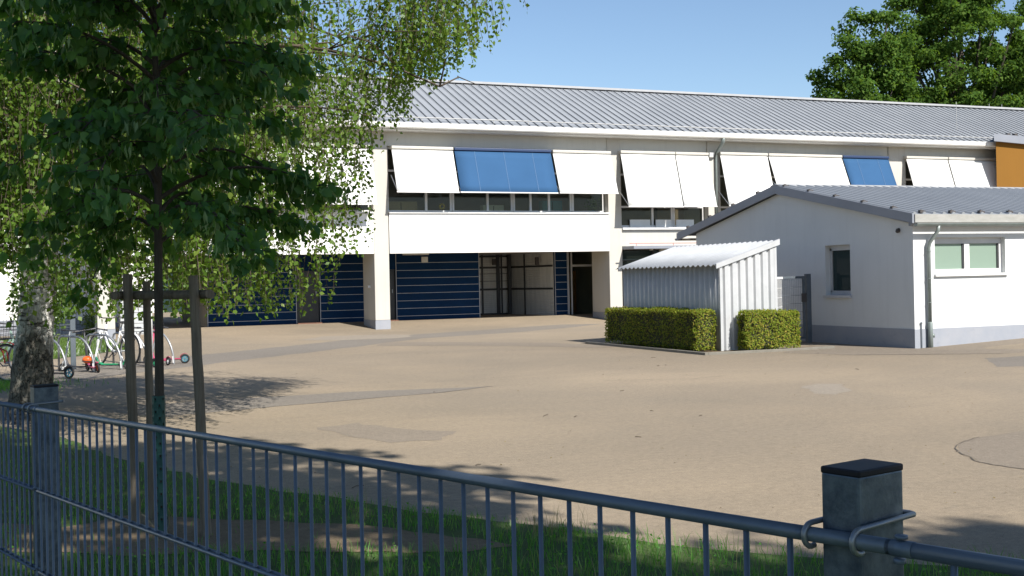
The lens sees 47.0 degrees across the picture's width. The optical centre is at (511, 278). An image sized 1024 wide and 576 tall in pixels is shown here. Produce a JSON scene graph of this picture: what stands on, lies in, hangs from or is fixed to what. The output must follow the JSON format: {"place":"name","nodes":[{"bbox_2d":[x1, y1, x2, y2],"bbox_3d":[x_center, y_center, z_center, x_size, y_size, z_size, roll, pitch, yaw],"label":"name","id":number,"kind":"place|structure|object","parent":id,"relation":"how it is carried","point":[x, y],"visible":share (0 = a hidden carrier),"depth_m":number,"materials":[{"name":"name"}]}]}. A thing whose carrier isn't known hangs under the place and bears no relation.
{"place":"outdoors","nodes":[
{"label":"outdoors","id":0,"kind":"place"},
{"bbox_2d":[0,312,1023,565],"bbox_3d":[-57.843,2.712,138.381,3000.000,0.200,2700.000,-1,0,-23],"label":"school yard","id":1,"kind":"structure","parent":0,"point":[706,426],"depth_m":13.33,"materials":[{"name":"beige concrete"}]},
{"bbox_2d":[0,305,93,336],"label":"wire fence","id":2,"kind":"object","parent":1,"relation":"on","point":[76,324],"visible":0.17,"depth_m":38.28,"materials":[{"name":"grey metal"}]},
{"bbox_2d":[0,373,118,392],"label":"tufts","id":3,"kind":"object","parent":1,"relation":"on","point":[6,384],"visible":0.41,"depth_m":19.55,"materials":[{"name":"green plant"}]},
{"bbox_2d":[0,139,121,335],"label":"side wing","id":4,"kind":"structure","parent":1,"relation":"on","point":[4,290],"depth_m":40.97,"materials":[{"name":"white paint"}]},
{"bbox_2d":[0,333,124,361],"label":"lawn","id":5,"kind":"structure","parent":1,"relation":"on","point":[77,354],"depth_m":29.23,"materials":[{"name":"plant"}]},
{"bbox_2d":[6,265,72,334],"bbox_3d":[-14.360,0.529,35.835,1.965,2.785,2.054,-1,0,-23],"label":"green shrub","id":6,"kind":"object","parent":5,"relation":"on","point":[64,313],"visible":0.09,"depth_m":35.67,"materials":[{"name":"green plant"}]},
{"bbox_2d":[79,305,94,333],"bbox_3d":[-13.482,1.414,37.932,0.851,1.172,0.908,-1,0,-23],"label":"green shrub","id":7,"kind":"object","parent":5,"relation":"on","point":[87,323],"visible":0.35,"depth_m":37.77,"materials":[{"name":"green plant"}]},
{"bbox_2d":[118,302,143,334],"bbox_3d":[-12.260,1.298,38.047,0.820,1.150,0.720,-1,0,-23],"label":"utility cabinet","id":8,"kind":"object","parent":1,"relation":"on","point":[137,323],"visible":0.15,"depth_m":37.78,"materials":[{"name":"white metal"}]},
{"bbox_2d":[122,263,181,312],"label":"building","id":9,"kind":"structure","parent":1,"relation":"on","point":[169,309],"depth_m":63.62,"materials":[{"name":"white paint"}]},
{"bbox_2d":[163,266,181,311],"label":"window","id":10,"kind":"structure","parent":9,"relation":"in","point":[169,309],"depth_m":63.69,"materials":[{"name":"grey glass"}]},
{"bbox_2d":[0,0,529,424],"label":"birch tree","id":11,"kind":"object","parent":1,"relation":"on","point":[25,102],"visible":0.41,"depth_m":13.56,"materials":[{"name":"green plant"}]},
{"bbox_2d":[75,386,489,415],"bbox_3d":[-2.929,1.679,16.518,5.896,0.001,1.566,-1,0,-33],"label":"asphalt wedge","id":12,"kind":"object","parent":1,"relation":"on","point":[181,408],"visible":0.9,"depth_m":16.25,"materials":[{"name":"beige asphalt"}]},
{"bbox_2d":[0,324,596,383],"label":"asphalt strip","id":13,"kind":"object","parent":1,"relation":"on","point":[81,373],"visible":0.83,"depth_m":28.25,"materials":[{"name":"beige asphalt"}]},
{"bbox_2d":[0,320,14,368],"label":"bicycle","id":14,"kind":"object","parent":13,"relation":"on","point":[9,348],"visible":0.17,"depth_m":21.82,"materials":[{"name":"white metal"}]},
{"bbox_2d":[0,326,16,381],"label":"bicycle","id":15,"kind":"object","parent":13,"relation":"on","point":[4,345],"visible":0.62,"depth_m":20.53,"materials":[{"name":"white metal"}]},
{"bbox_2d":[53,339,67,374],"bbox_3d":[-8.761,1.463,22.247,0.992,0.736,0.049,-1,0,28],"label":"bicycle hoop","id":16,"kind":"object","parent":13,"relation":"on","point":[61,350],"visible":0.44,"depth_m":22.06,"materials":[{"name":"white paint"}]},
{"bbox_2d":[54,366,73,378],"bbox_3d":[-8.309,1.373,21.173,0.925,0.835,0.432,-1,0,40],"label":"kick scooter","id":17,"kind":"object","parent":13,"relation":"on","point":[65,369],"visible":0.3,"depth_m":21.06,"materials":[{"name":"black rubber"}]},
{"bbox_2d":[70,301,75,368],"bbox_3d":[-8.808,1.139,23.622,0.120,1.425,0.120,-1,0,-23],"label":"rack post","id":18,"kind":"object","parent":13,"relation":"on","point":[73,345],"depth_m":23.58,"materials":[{"name":"grey metal"}]},
{"bbox_2d":[57,335,94,371],"bbox_3d":[-8.434,1.456,22.785,0.992,0.736,0.049,-1,0,28],"label":"bicycle hoop","id":19,"kind":"object","parent":13,"relation":"on","point":[84,341],"visible":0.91,"depth_m":22.78,"materials":[{"name":"white paint"}]},
{"bbox_2d":[82,356,91,363],"bbox_3d":[-8.151,1.548,22.615,0.216,0.150,0.216,-1,0,-23],"label":"helmet","id":20,"kind":"object","parent":19,"relation":"hanging from","point":[87,359],"visible":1,"depth_m":22.54,"materials":[{"name":"orange plastic"}]},
{"bbox_2d":[59,329,95,371],"bbox_3d":[-8.410,1.375,22.756,0.874,0.835,0.430,-1,0,43],"label":"kick scooter","id":21,"kind":"object","parent":13,"relation":"on","point":[61,366],"visible":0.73,"depth_m":22.90,"materials":[{"name":"grey paint"}]},
{"bbox_2d":[72,328,99,372],"bbox_3d":[-8.077,1.367,22.692,0.900,0.838,0.428,-1,0,34],"label":"kick scooter","id":22,"kind":"object","parent":13,"relation":"on","point":[97,366],"visible":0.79,"depth_m":22.84,"materials":[{"name":"pink paint"}]},
{"bbox_2d":[86,334,122,369],"bbox_3d":[-8.084,1.449,23.321,0.992,0.736,0.049,-1,0,28],"label":"bicycle hoop","id":23,"kind":"object","parent":13,"relation":"on","point":[118,350],"visible":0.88,"depth_m":23.18,"materials":[{"name":"white paint"}]},
{"bbox_2d":[90,327,125,368],"bbox_3d":[-7.960,1.363,23.279,0.864,0.840,0.424,-1,0,36],"label":"kick scooter","id":24,"kind":"object","parent":13,"relation":"on","point":[95,357],"visible":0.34,"depth_m":23.36,"materials":[{"name":"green metal"}]},
{"bbox_2d":[88,316,141,365],"bbox_3d":[-8.127,1.272,24.088,1.772,1.030,0.606,-1,-3,36],"label":"bicycle","id":25,"kind":"object","parent":13,"relation":"on","point":[108,346],"visible":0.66,"depth_m":24.07,"materials":[{"name":"white metal"}]},
{"bbox_2d":[112,332,143,365],"bbox_3d":[-7.767,1.442,23.963,0.992,0.736,0.049,-1,0,28],"label":"bicycle hoop","id":26,"kind":"object","parent":13,"relation":"on","point":[113,357],"visible":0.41,"depth_m":24.16,"materials":[{"name":"white paint"}]},
{"bbox_2d":[124,327,154,366],"bbox_3d":[-7.505,1.358,23.674,0.433,0.832,0.879,-1,0,-42],"label":"kick scooter","id":27,"kind":"object","parent":13,"relation":"on","point":[153,361],"visible":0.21,"depth_m":23.56,"materials":[{"name":"grey paint"}]},
{"bbox_2d":[146,238,152,358],"bbox_3d":[-7.349,0.476,23.859,0.159,2.690,0.159,-1,0,-23],"label":"sign post","id":28,"kind":"object","parent":13,"relation":"on","point":[151,314],"visible":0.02,"depth_m":23.84,"materials":[{"name":"grey metal"}]},
{"bbox_2d":[138,330,174,363],"bbox_3d":[-7.432,1.436,24.613,0.992,0.736,0.049,-1,0,28],"label":"bicycle hoop","id":29,"kind":"object","parent":13,"relation":"on","point":[171,348],"visible":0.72,"depth_m":24.43,"materials":[{"name":"white paint"}]},
{"bbox_2d":[153,326,170,364],"bbox_3d":[-7.308,1.347,24.368,0.441,0.845,0.848,-1,0,-20],"label":"kick scooter","id":30,"kind":"object","parent":13,"relation":"on","point":[168,360],"visible":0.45,"depth_m":24.12,"materials":[{"name":"pink paint"}]},
{"bbox_2d":[143,325,189,362],"bbox_3d":[-7.219,1.347,24.571,0.892,0.841,0.424,-1,0,22],"label":"kick scooter","id":31,"kind":"object","parent":13,"relation":"on","point":[181,358],"visible":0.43,"depth_m":24.57,"materials":[{"name":"pink paint"}]},
{"bbox_2d":[302,334,410,339],"bbox_3d":[-4.462,1.709,34.551,3.018,0.001,3.277,-1,0,12],"label":"pale patch","id":32,"kind":"object","parent":1,"relation":"on","point":[359,337],"visible":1,"depth_m":34.50,"materials":[{"name":"concrete"}]},
{"bbox_2d":[317,422,455,442],"bbox_3d":[-1.342,1.647,12.675,1.021,0.001,1.938,-1,0,-44],"label":"worn patch","id":33,"kind":"object","parent":1,"relation":"on","point":[377,432],"visible":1,"depth_m":12.58,"materials":[{"name":"beige asphalt"}]},
{"bbox_2d":[377,342,614,347],"bbox_3d":[-0.472,1.627,29.292,7.078,0.001,1.825,-1,0,27],"label":"asphalt band","id":34,"kind":"object","parent":1,"relation":"on","point":[484,344],"visible":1,"depth_m":29.41,"materials":[{"name":"beige asphalt"}]},
{"bbox_2d":[0,426,1023,575],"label":"verge","id":35,"kind":"structure","parent":1,"relation":"on","point":[457,532],"depth_m":7.08,"materials":[{"name":"green plant"}]},
{"bbox_2d":[2,514,516,555],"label":"bare earth","id":36,"kind":"structure","parent":35,"relation":"on","point":[353,534],"depth_m":7.47,"materials":[{"name":"soil"}]},
{"bbox_2d":[152,395,167,532],"bbox_3d":[-2.287,1.207,7.651,0.084,0.900,0.083,-1,0,-23],"label":"trunk guard","id":37,"kind":"object","parent":36,"relation":"on","point":[158,422],"visible":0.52,"depth_m":7.61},
{"bbox_2d":[110,274,214,536],"bbox_3d":[-2.384,0.867,7.822,0.460,1.808,1.003,-1,0,-41],"label":"support","id":38,"kind":"object","parent":36,"relation":"on","point":[193,294],"visible":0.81,"depth_m":7.82,"materials":[{"name":"brown wood"}]},
{"bbox_2d":[0,0,354,526],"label":"lime tree","id":39,"kind":"object","parent":36,"relation":"on","point":[98,119],"visible":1,"depth_m":7.42,"materials":[{"name":"green plant"}]},
{"bbox_2d":[7,488,982,575],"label":"clover","id":40,"kind":"object","parent":35,"relation":"on","point":[565,569],"visible":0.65,"depth_m":6.81,"materials":[{"name":"green plant"}]},
{"bbox_2d":[0,383,1023,575],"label":"metal fence","id":41,"kind":"object","parent":35,"relation":"on","point":[861,519],"visible":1,"depth_m":1.65,"materials":[{"name":"metal"}]},
{"bbox_2d":[26,481,1008,575],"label":"tall grass","id":42,"kind":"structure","parent":35,"relation":"on","point":[534,527],"depth_m":7.33,"materials":[{"name":"green plant"}]},
{"bbox_2d":[77,67,1023,338],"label":"school building","id":43,"kind":"structure","parent":1,"relation":"on","point":[463,151],"depth_m":43.71,"materials":[{"name":"paint"}]},
{"bbox_2d":[296,271,318,322],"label":"door","id":44,"kind":"structure","parent":43,"relation":"in","point":[311,316],"depth_m":41.66,"materials":[{"name":"metal"}]},
{"bbox_2d":[331,205,369,211],"bbox_3d":[-5.472,-3.378,39.822,1.330,2.240,0.084,-1,0,-23],"label":"window","id":45,"kind":"structure","parent":43,"relation":"in","point":[331,205],"depth_m":39.87,"materials":[{"name":"grey glass"}]},
{"bbox_2d":[389,270,394,319],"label":"door","id":46,"kind":"structure","parent":43,"relation":"in","point":[391,272],"depth_m":42.83,"materials":[{"name":"grey metal"}]},
{"bbox_2d":[389,201,416,209],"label":"cupboard","id":47,"kind":"object","parent":43,"relation":"on","point":[394,205],"visible":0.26,"depth_m":41.34,"materials":[{"name":"grey wood"}]},
{"bbox_2d":[387,147,451,211],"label":"window","id":48,"kind":"structure","parent":43,"relation":"in","point":[425,194],"depth_m":40.81,"materials":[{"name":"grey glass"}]},
{"bbox_2d":[439,203,444,209],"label":"paper flower","id":49,"kind":"object","parent":43,"relation":"in","point":[440,205],"visible":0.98,"depth_m":41.34,"materials":[{"name":"green paper"}]},
{"bbox_2d":[452,171,512,211],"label":"window","id":50,"kind":"structure","parent":43,"relation":"in","point":[487,194],"depth_m":41.70,"materials":[{"name":"grey metal"}]},
{"bbox_2d":[480,205,503,210],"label":"cupboard","id":51,"kind":"object","parent":43,"relation":"on","point":[494,207],"visible":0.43,"depth_m":42.41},
{"bbox_2d":[513,172,571,211],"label":"window","id":52,"kind":"structure","parent":43,"relation":"in","point":[530,195],"depth_m":42.61,"materials":[{"name":"grey metal"}]},
{"bbox_2d":[539,201,561,210],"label":"cupboard","id":53,"kind":"object","parent":43,"relation":"on","point":[555,205],"visible":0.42,"depth_m":43.48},
{"bbox_2d":[567,252,591,314],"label":"hall door","id":54,"kind":"structure","parent":43,"relation":"in","point":[580,265],"depth_m":45.52,"materials":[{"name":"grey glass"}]},
{"bbox_2d":[571,194,603,211],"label":"window","id":55,"kind":"structure","parent":43,"relation":"in","point":[572,195],"depth_m":43.29,"materials":[{"name":"grey metal"}]},
{"bbox_2d":[584,196,599,210],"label":"potted plant","id":56,"kind":"object","parent":43,"relation":"in","point":[593,204],"visible":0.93,"depth_m":43.57,"materials":[{"name":"green plant"}]},
{"bbox_2d":[620,154,672,226],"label":"window","id":57,"kind":"structure","parent":43,"relation":"in","point":[651,208],"depth_m":44.25,"materials":[{"name":"grey metal"}]},
{"bbox_2d":[653,208,683,224],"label":"cupboard","id":58,"kind":"object","parent":43,"relation":"on","point":[661,213],"depth_m":45.93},
{"bbox_2d":[673,155,703,226],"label":"window","id":59,"kind":"structure","parent":43,"relation":"in","point":[702,208],"depth_m":44.81,"materials":[{"name":"grey metal"}]},
{"bbox_2d":[84,338,1021,546],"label":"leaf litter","id":60,"kind":"object","parent":1,"relation":"on","point":[685,455],"visible":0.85,"depth_m":11.68,"materials":[{"name":"brown plant"}]},
{"bbox_2d":[352,357,858,487],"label":"twig litter","id":61,"kind":"object","parent":1,"relation":"on","point":[574,416],"visible":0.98,"depth_m":13.65,"materials":[{"name":"brown wood"}]},
{"bbox_2d":[234,353,1023,468],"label":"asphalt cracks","id":62,"kind":"object","parent":1,"relation":"on","point":[714,376],"visible":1,"depth_m":15.18,"materials":[{"name":"grey asphalt"}]},
{"bbox_2d":[615,239,779,350],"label":"storage shed","id":63,"kind":"structure","parent":1,"relation":"on","point":[726,282],"depth_m":25.41,"materials":[{"name":"white metal"}]},
{"bbox_2d":[611,343,803,351],"bbox_3d":[4.400,1.518,26.769,3.080,0.001,4.980,-1,0,-23],"label":"planting bed","id":64,"kind":"object","parent":1,"relation":"on","point":[643,345],"visible":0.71,"depth_m":25.64,"materials":[{"name":"soil"}]},
{"bbox_2d":[604,306,717,351],"bbox_3d":[3.264,1.081,26.556,0.629,0.988,4.299,-1,0,-23],"label":"hedge","id":65,"kind":"object","parent":64,"relation":"on","point":[679,327],"visible":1,"depth_m":25.94,"materials":[{"name":"green plant"}]},
{"bbox_2d":[736,308,801,349],"bbox_3d":[5.434,1.072,24.926,1.479,0.941,0.508,-1,0,-23],"label":"hedge","id":66,"kind":"object","parent":64,"relation":"on","point":[769,328],"visible":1,"depth_m":24.76,"materials":[{"name":"green plant"}]},
{"bbox_2d":[585,341,834,354],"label":"kerb","id":67,"kind":"structure","parent":1,"relation":"on","point":[704,353],"depth_m":24.69,"materials":[{"name":"concrete"}]},
{"bbox_2d":[777,274,811,342],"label":"metal gate","id":68,"kind":"structure","parent":1,"relation":"on","point":[805,299],"depth_m":27.31,"materials":[{"name":"grey metal"}]},
{"bbox_2d":[777,277,782,309],"bbox_3d":[5.840,0.727,25.858,0.071,1.545,0.684,-1,0,31],"label":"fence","id":69,"kind":"object","parent":68,"relation":"attached to","point":[779,278],"visible":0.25,"depth_m":25.96,"materials":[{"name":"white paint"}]},
{"bbox_2d":[801,384,850,394],"bbox_3d":[4.370,1.529,16.392,0.662,0.001,1.585,-1,0,9],"label":"light patch","id":70,"kind":"object","parent":1,"relation":"on","point":[835,389],"visible":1,"depth_m":16.41,"materials":[{"name":"beige asphalt"}]},
{"bbox_2d":[675,184,1023,348],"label":"annex building","id":71,"kind":"structure","parent":1,"relation":"on","point":[916,267],"depth_m":25.62,"materials":[{"name":"white paint"}]},
{"bbox_2d":[823,245,851,297],"bbox_3d":[7.466,-0.174,26.782,0.250,1.200,0.950,-1,0,-23],"label":"window","id":72,"kind":"structure","parent":71,"relation":"in","point":[840,280],"depth_m":26.90,"materials":[{"name":"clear glass"}]},
{"bbox_2d":[934,243,1008,276],"bbox_3d":[9.746,-0.421,25.130,2.010,0.700,0.240,-1,0,-23],"label":"window","id":73,"kind":"structure","parent":71,"relation":"in","point":[974,259],"depth_m":25.17,"materials":[{"name":"white glass"}]},
{"bbox_2d":[805,6,926,102],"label":"leafy tree","id":74,"kind":"object","parent":1,"relation":"on","point":[883,58],"visible":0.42,"depth_m":63.28,"materials":[{"name":"green plant"}]},
{"bbox_2d":[784,338,1023,354],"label":"annex strip","id":75,"kind":"object","parent":1,"relation":"on","point":[847,349],"visible":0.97,"depth_m":23.92,"materials":[{"name":"concrete"}]},
{"bbox_2d":[879,0,1023,107],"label":"leafy tree","id":76,"kind":"object","parent":1,"relation":"on","point":[958,19],"visible":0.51,"depth_m":66.45,"materials":[{"name":"green plant"}]},
{"bbox_2d":[958,431,1023,468],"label":"repair patch","id":77,"kind":"object","parent":1,"relation":"on","point":[1006,449],"visible":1,"depth_m":10.59,"materials":[{"name":"concrete"}]},
{"bbox_2d":[982,4,1023,102],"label":"leafy tree","id":78,"kind":"object","parent":1,"relation":"on","point":[1021,12],"visible":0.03,"depth_m":71.84,"materials":[{"name":"green plant"}]},
{"bbox_2d":[985,356,1023,366],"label":"side strip","id":79,"kind":"object","parent":1,"relation":"on","point":[1008,361],"visible":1,"depth_m":20.59,"materials":[{"name":"grey concrete"}]},
{"bbox_2d":[994,133,1023,186],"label":"orange building","id":80,"kind":"structure","parent":1,"relation":"on","point":[1010,160],"depth_m":49.52,"materials":[{"name":"orange paint"}]},
{"bbox_2d":[4,0,1023,123],"label":"sky","id":81,"kind":"structure","parent":0,"point":[747,47],"materials":[{"name":"blue"}]}
]}

